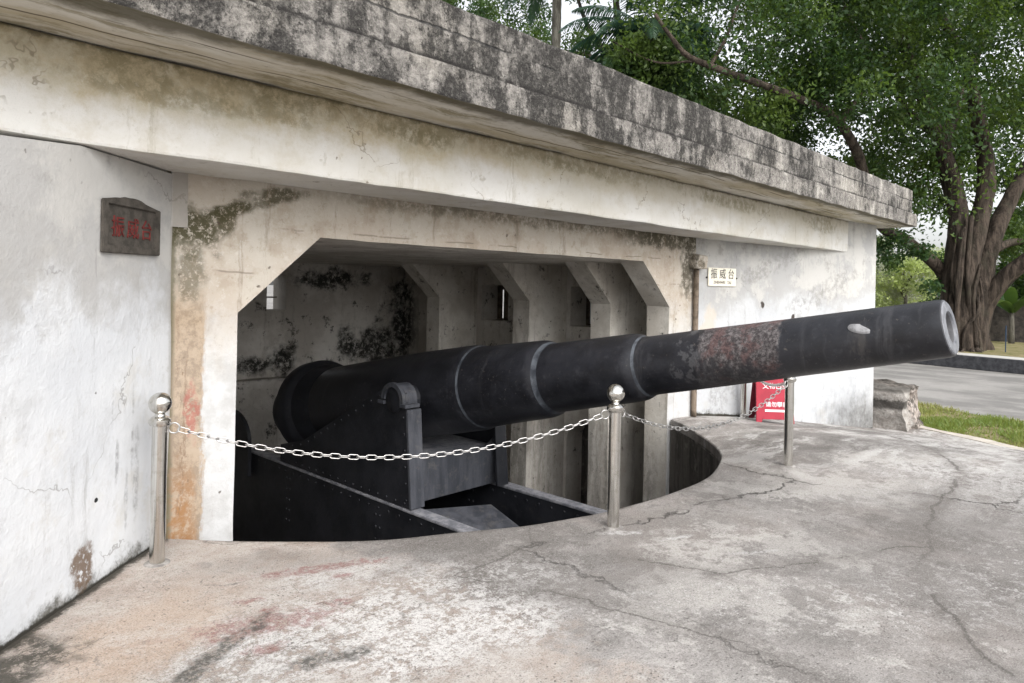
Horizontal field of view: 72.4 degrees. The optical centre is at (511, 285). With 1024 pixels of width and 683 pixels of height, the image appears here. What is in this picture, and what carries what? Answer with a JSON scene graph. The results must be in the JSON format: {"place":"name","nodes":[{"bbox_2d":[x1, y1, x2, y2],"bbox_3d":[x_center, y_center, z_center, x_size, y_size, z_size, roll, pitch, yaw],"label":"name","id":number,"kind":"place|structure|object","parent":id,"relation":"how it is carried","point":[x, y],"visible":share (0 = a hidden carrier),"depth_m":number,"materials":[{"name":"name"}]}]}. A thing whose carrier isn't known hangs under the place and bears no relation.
{"place":"outdoors","nodes":[
{"label":"outdoors","id":0,"kind":"place"},
{"bbox_2d":[0,416,1023,682],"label":"concrete platform","id":1,"kind":"structure","parent":0,"point":[842,554],"depth_m":3.77,"materials":[{"name":"grey concrete"}]},
{"bbox_2d":[143,392,171,567],"bbox_3d":[-2.046,1.120,4.054,0.150,1.008,0.150,1,0,44],"label":"stanchion","id":2,"kind":"object","parent":1,"relation":"on","point":[159,406],"visible":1,"depth_m":4.02,"materials":[{"name":"silver metal"}]},
{"bbox_2d":[168,409,609,459],"bbox_3d":[-0.665,0.959,4.445,2.780,0.283,0.033,1,0,-16],"label":"barrier chain","id":3,"kind":"object","parent":2,"relation":"hanging from","point":[366,456],"visible":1,"depth_m":4.39,"materials":[{"name":"silver metal"}]},
{"bbox_2d":[0,0,916,650],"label":"gun casemate","id":4,"kind":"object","parent":1,"relation":"on","point":[360,180],"visible":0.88,"depth_m":4.79,"materials":[{"name":"paint"}]},
{"bbox_2d":[100,197,160,255],"bbox_3d":[-2.173,-0.340,4.000,0.028,0.320,0.570,1,0,2],"label":"name stone","id":5,"kind":"object","parent":4,"relation":"attached to","point":[130,225],"visible":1,"depth_m":3.97,"materials":[{"name":"grey stone"}]},
{"bbox_2d":[233,300,958,541],"bbox_3d":[-0.523,1.931,7.586,9.139,3.818,2.200,1,0,44],"label":"coastal gun","id":6,"kind":"object","parent":4,"relation":"in","point":[457,398],"visible":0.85,"depth_m":7.23,"materials":[{"name":"black paint"}]},
{"bbox_2d":[706,267,736,286],"bbox_3d":[2.888,-0.121,9.625,0.684,0.250,0.023,1,0,-37],"label":"enamel sign","id":7,"kind":"object","parent":4,"relation":"attached to","point":[721,277],"visible":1,"depth_m":9.61,"materials":[{"name":"white metal"}]},
{"bbox_2d":[603,384,624,529],"bbox_3d":[0.708,1.181,4.837,0.150,1.008,0.150,1,0,44],"label":"stanchion","id":8,"kind":"object","parent":1,"relation":"on","point":[615,396],"visible":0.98,"depth_m":4.80,"materials":[{"name":"silver metal"}]},
{"bbox_2d":[621,381,787,430],"bbox_3d":[1.670,1.016,5.733,2.542,0.291,0.033,1,0,-43],"label":"barrier chain","id":9,"kind":"object","parent":8,"relation":"hanging from","point":[675,427],"visible":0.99,"depth_m":5.60,"materials":[{"name":"silver metal"}]},
{"bbox_2d":[740,383,747,418],"bbox_3d":[3.233,1.358,9.768,0.150,1.008,0.150,1,0,44],"label":"stanchion","id":10,"kind":"object","parent":1,"relation":"on","point":[743,393],"visible":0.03,"depth_m":9.73,"materials":[{"name":"silver metal"}]},
{"bbox_2d":[748,379,794,423],"bbox_3d":[3.534,1.513,9.537,0.500,0.652,0.399,1,0,4],"label":"notice board","id":11,"kind":"object","parent":1,"relation":"on","point":[773,409],"visible":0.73,"depth_m":9.41,"materials":[{"name":"red plastic"}]},
{"bbox_2d":[780,377,796,467],"bbox_3d":[2.624,1.221,6.630,0.150,1.008,0.150,1,0,44],"label":"stanchion","id":12,"kind":"object","parent":1,"relation":"on","point":[788,426],"visible":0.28,"depth_m":6.59,"materials":[{"name":"silver metal"}]},
{"bbox_2d":[761,381,783,386],"bbox_3d":[2.934,1.021,8.199,0.033,0.249,3.114,1,0,11],"label":"barrier chain","id":13,"kind":"object","parent":12,"relation":"hanging from","point":[773,385],"visible":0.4,"depth_m":7.47,"materials":[{"name":"silver metal"}]},
{"bbox_2d":[873,379,923,431],"bbox_3d":[6.821,2.256,12.766,1.184,1.069,1.331,1,0,44],"label":"ruined wall stump","id":14,"kind":"object","parent":1,"relation":"on","point":[895,405],"visible":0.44,"depth_m":12.29,"materials":[{"name":"stone"}]},
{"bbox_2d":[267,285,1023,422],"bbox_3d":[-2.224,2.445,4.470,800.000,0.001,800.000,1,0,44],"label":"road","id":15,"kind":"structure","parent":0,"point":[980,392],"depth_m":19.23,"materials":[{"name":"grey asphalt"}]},
{"bbox_2d":[502,0,561,48],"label":"palm tree","id":16,"kind":"object","parent":15,"relation":"on","point":[556,20],"visible":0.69,"depth_m":25.92,"materials":[{"name":"green plant"}]},
{"bbox_2d":[442,0,809,148],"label":"broadleaf tree","id":17,"kind":"object","parent":15,"relation":"on","point":[623,60],"visible":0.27,"depth_m":22.79,"materials":[{"name":"green plant"}]},
{"bbox_2d":[558,0,727,96],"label":"palm tree","id":18,"kind":"object","parent":15,"relation":"on","point":[603,30],"visible":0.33,"depth_m":23.56,"materials":[{"name":"green plant"}]},
{"bbox_2d":[911,355,1023,373],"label":"planter kerb","id":19,"kind":"structure","parent":15,"relation":"on","point":[1014,366],"depth_m":23.35,"materials":[{"name":"concrete"}]},
{"bbox_2d":[269,0,1023,297],"label":"sky","id":20,"kind":"structure","parent":0,"point":[567,16],"materials":[{"name":"white"}]},
{"bbox_2d":[918,400,1023,447],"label":"lawn","id":21,"kind":"structure","parent":0,"point":[982,430],"depth_m":12.86,"materials":[{"name":"plant"}]},
{"bbox_2d":[919,425,1023,450],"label":"kerb edging","id":22,"kind":"object","parent":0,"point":[988,441],"visible":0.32,"depth_m":11.63,"materials":[{"name":"concrete"}]},
{"bbox_2d":[957,352,1023,359],"bbox_3d":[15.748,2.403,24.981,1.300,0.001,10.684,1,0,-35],"label":"curb","id":23,"kind":"structure","parent":0,"point":[992,356],"depth_m":24.09,"materials":[{"name":"grey concrete"}]},
{"bbox_2d":[960,341,1023,357],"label":"soil bed","id":24,"kind":"object","parent":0,"point":[1016,349],"depth_m":26.87,"materials":[{"name":"beige soil"}]},
{"bbox_2d":[586,0,1023,352],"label":"banyan tree","id":25,"kind":"object","parent":24,"relation":"on","point":[973,288],"visible":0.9,"depth_m":23.73,"materials":[{"name":"green plant"}]},
{"bbox_2d":[876,234,920,305],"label":"tree","id":26,"kind":"object","parent":24,"relation":"on","point":[894,294],"visible":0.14,"depth_m":62.93,"materials":[{"name":"green plant"}]},
{"bbox_2d":[875,247,944,307],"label":"tree","id":27,"kind":"object","parent":24,"relation":"on","point":[907,282],"visible":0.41,"depth_m":60.99,"materials":[{"name":"green plant"}]},
{"bbox_2d":[891,245,944,303],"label":"tree","id":28,"kind":"object","parent":24,"relation":"on","point":[918,278],"visible":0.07,"depth_m":69.47,"materials":[{"name":"green plant"}]},
{"bbox_2d":[918,248,996,301],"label":"shrub","id":29,"kind":"object","parent":24,"relation":"on","point":[941,254],"visible":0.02,"depth_m":50.43,"materials":[{"name":"green plant"}]},
{"bbox_2d":[946,208,1021,295],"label":"shrub","id":30,"kind":"object","parent":24,"relation":"on","point":[1000,266],"visible":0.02,"depth_m":45.75,"materials":[{"name":"green plant"}]},
{"bbox_2d":[969,203,1023,298],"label":"shrub","id":31,"kind":"object","parent":24,"relation":"on","point":[1018,284],"visible":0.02,"depth_m":39.04,"materials":[{"name":"green plant"}]},
{"bbox_2d":[1005,326,1006,351],"bbox_3d":[18.382,1.977,26.061,0.036,1.000,0.036,1,0,44],"label":"blue pole","id":32,"kind":"object","parent":24,"relation":"on","point":[1005,337],"visible":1,"depth_m":26.05,"materials":[{"name":"metal"}]},
{"bbox_2d":[989,305,1023,342],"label":"masonry wall","id":33,"kind":"structure","parent":24,"relation":"on","point":[1000,319],"depth_m":32.07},
{"bbox_2d":[997,286,1023,343],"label":"tree","id":34,"kind":"object","parent":24,"relation":"on","point":[1010,302],"visible":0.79,"depth_m":30.76,"materials":[{"name":"green plant"}]},
{"bbox_2d":[1004,196,1023,279],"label":"shrub","id":35,"kind":"object","parent":24,"relation":"on","point":[1020,277],"visible":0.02,"depth_m":38.18,"materials":[{"name":"green plant"}]}
]}

